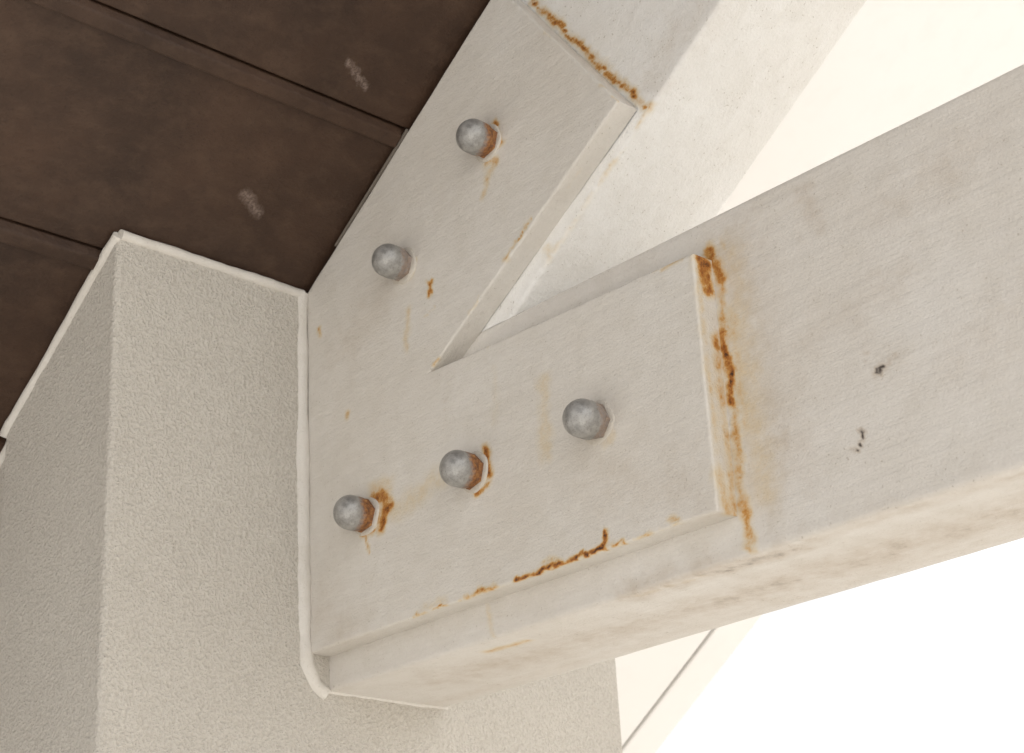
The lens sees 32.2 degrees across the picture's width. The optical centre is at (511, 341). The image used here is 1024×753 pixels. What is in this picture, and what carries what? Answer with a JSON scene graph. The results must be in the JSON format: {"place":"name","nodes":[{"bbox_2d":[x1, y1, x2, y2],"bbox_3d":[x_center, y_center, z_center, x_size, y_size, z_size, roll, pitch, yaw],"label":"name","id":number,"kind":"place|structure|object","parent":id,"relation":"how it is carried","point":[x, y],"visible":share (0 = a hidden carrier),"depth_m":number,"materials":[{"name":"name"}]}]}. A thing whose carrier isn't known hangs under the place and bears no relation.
{"place":"outdoors","nodes":[
{"label":"outdoors","id":0,"kind":"place"},
{"bbox_2d":[655,538,1023,752],"label":"sky","id":1,"kind":"structure","parent":0,"point":[929,659],"materials":[{"name":"white"}]},
{"label":"ground","id":2,"kind":"structure","parent":0,"visible":0},
{"bbox_2d":[0,460,4,529],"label":"column wing","id":3,"kind":"structure","parent":2,"relation":"on","point":[2,467],"depth_m":1.80,"materials":[{"name":"paint"}]},
{"bbox_2d":[0,229,621,752],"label":"stucco column","id":4,"kind":"structure","parent":2,"relation":"on","point":[148,563],"depth_m":1.69,"materials":[{"name":"beige paint"}]},
{"bbox_2d":[296,292,329,699],"bbox_3d":[-0.206,0.149,1.787,0.041,0.429,0.021,18,-32,-40],"label":"caulk plate joint","id":5,"kind":"object","parent":4,"relation":"attached to","point":[320,689],"visible":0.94,"depth_m":1.76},
{"bbox_2d":[308,0,736,656],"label":"gusset plate","id":6,"kind":"object","parent":4,"relation":"attached to","point":[404,396],"visible":0.97,"depth_m":1.64,"materials":[{"name":"white paint"}]},
{"bbox_2d":[333,495,378,535],"bbox_3d":[-0.152,0.163,1.689,0.036,0.038,0.041,19,-32,-37],"label":"acorn nut","id":7,"kind":"object","parent":6,"relation":"attached to","point":[358,515],"visible":1,"depth_m":1.68,"materials":[{"name":"white paint"}]},
{"bbox_2d":[335,129,408,246],"bbox_3d":[-0.145,-0.158,1.828,0.004,0.085,0.120,18,-32,-40],"label":"packing strip","id":8,"kind":"object","parent":6,"relation":"attached to","point":[377,178],"visible":1,"depth_m":1.83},
{"bbox_2d":[372,243,415,284],"bbox_3d":[-0.120,-0.079,1.743,0.036,0.040,0.040,21,-33,-38],"label":"acorn nut","id":9,"kind":"object","parent":6,"relation":"attached to","point":[395,264],"visible":1,"depth_m":1.73,"materials":[{"name":"white paint"}]},
{"bbox_2d":[439,450,487,493],"bbox_3d":[-0.047,0.114,1.587,0.036,0.040,0.039,17,-31,-39],"label":"acorn nut","id":10,"kind":"object","parent":6,"relation":"attached to","point":[466,471],"visible":1,"depth_m":1.58,"materials":[{"name":"white paint"}]},
{"bbox_2d":[456,118,500,162],"bbox_3d":[-0.036,-0.195,1.690,0.036,0.039,0.039,20,-33,-38],"label":"acorn nut","id":11,"kind":"object","parent":6,"relation":"attached to","point":[480,140],"visible":1,"depth_m":1.68,"materials":[{"name":"white paint"}]},
{"bbox_2d":[562,398,614,444],"bbox_3d":[0.060,0.065,1.483,0.040,0.039,0.036,-24,-30,39],"label":"acorn nut","id":12,"kind":"object","parent":6,"relation":"attached to","point":[590,422],"visible":1,"depth_m":1.47,"materials":[{"name":"white paint"}]},
{"bbox_2d":[329,64,1023,706],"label":"horizontal beam","id":13,"kind":"structure","parent":4,"relation":"attached to","point":[869,294],"depth_m":1.37,"materials":[{"name":"white paint"}]},
{"bbox_2d":[329,689,447,709],"bbox_3d":[-0.130,0.229,1.820,0.160,0.287,0.008,18,-32,-40],"label":"caulk beam joint","id":14,"kind":"object","parent":13,"relation":"attached to","point":[394,701],"visible":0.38,"depth_m":1.76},
{"bbox_2d":[482,0,866,331],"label":"diagonal rafter","id":15,"kind":"object","parent":13,"relation":"on","point":[710,91],"visible":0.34,"depth_m":1.62,"materials":[{"name":"white paint"}]},
{"bbox_3d":[0.399,-1.189,1.399,2.290,3.224,4.600,18,-32,-40],"label":"roof covering","id":16,"kind":"object","parent":2,"relation":"on","visible":0},
{"bbox_2d":[0,217,102,430],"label":"soffit board","id":17,"kind":"object","parent":16,"relation":"on","point":[38,293],"depth_m":1.74,"materials":[{"name":"brown wood"}]},
{"bbox_2d":[0,219,101,269],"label":"soffit batten","id":18,"kind":"object","parent":17,"relation":"attached to","point":[45,244],"depth_m":1.70,"materials":[{"name":"brown wood"}]},
{"bbox_2d":[0,0,408,292],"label":"soffit board","id":19,"kind":"object","parent":16,"relation":"on","point":[104,135],"depth_m":1.70,"materials":[{"name":"brown wood"}]},
{"bbox_2d":[27,0,400,146],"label":"soffit batten","id":20,"kind":"object","parent":19,"relation":"attached to","point":[140,33],"visible":1,"depth_m":1.67,"materials":[{"name":"brown wood"}]},
{"bbox_2d":[97,0,489,129],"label":"soffit board","id":21,"kind":"object","parent":16,"relation":"on","point":[390,60],"depth_m":1.72,"materials":[{"name":"brown wood"}]},
{"bbox_2d":[615,630,710,745],"bbox_3d":[0.038,0.275,2.307,0.760,0.446,0.618,18,-32,-40],"label":"ceiling board","id":22,"kind":"object","parent":16,"relation":"on","point":[645,677],"depth_m":2.56,"materials":[{"name":"beige paint"}]},
{"bbox_2d":[622,615,761,752],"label":"barge strip","id":23,"kind":"object","parent":16,"relation":"on","point":[690,682],"depth_m":2.62,"materials":[{"name":"white paint"}]},
{"bbox_2d":[717,0,1023,214],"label":"ceiling board","id":24,"kind":"object","parent":16,"relation":"on","point":[887,66],"visible":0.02,"depth_m":2.08,"materials":[{"name":"beige paint"}]},
{"bbox_3d":[-0.816,0.102,1.643,1.410,0.147,0.187,18,-32,-40],"label":"soffit board","id":25,"kind":"object","parent":16,"relation":"attached to","visible":0},
{"bbox_2d":[0,436,5,452],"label":"soffit batten","id":26,"kind":"object","parent":25,"relation":"attached to","point":[2,441],"depth_m":1.81,"materials":[{"name":"brown wood"}]}
]}

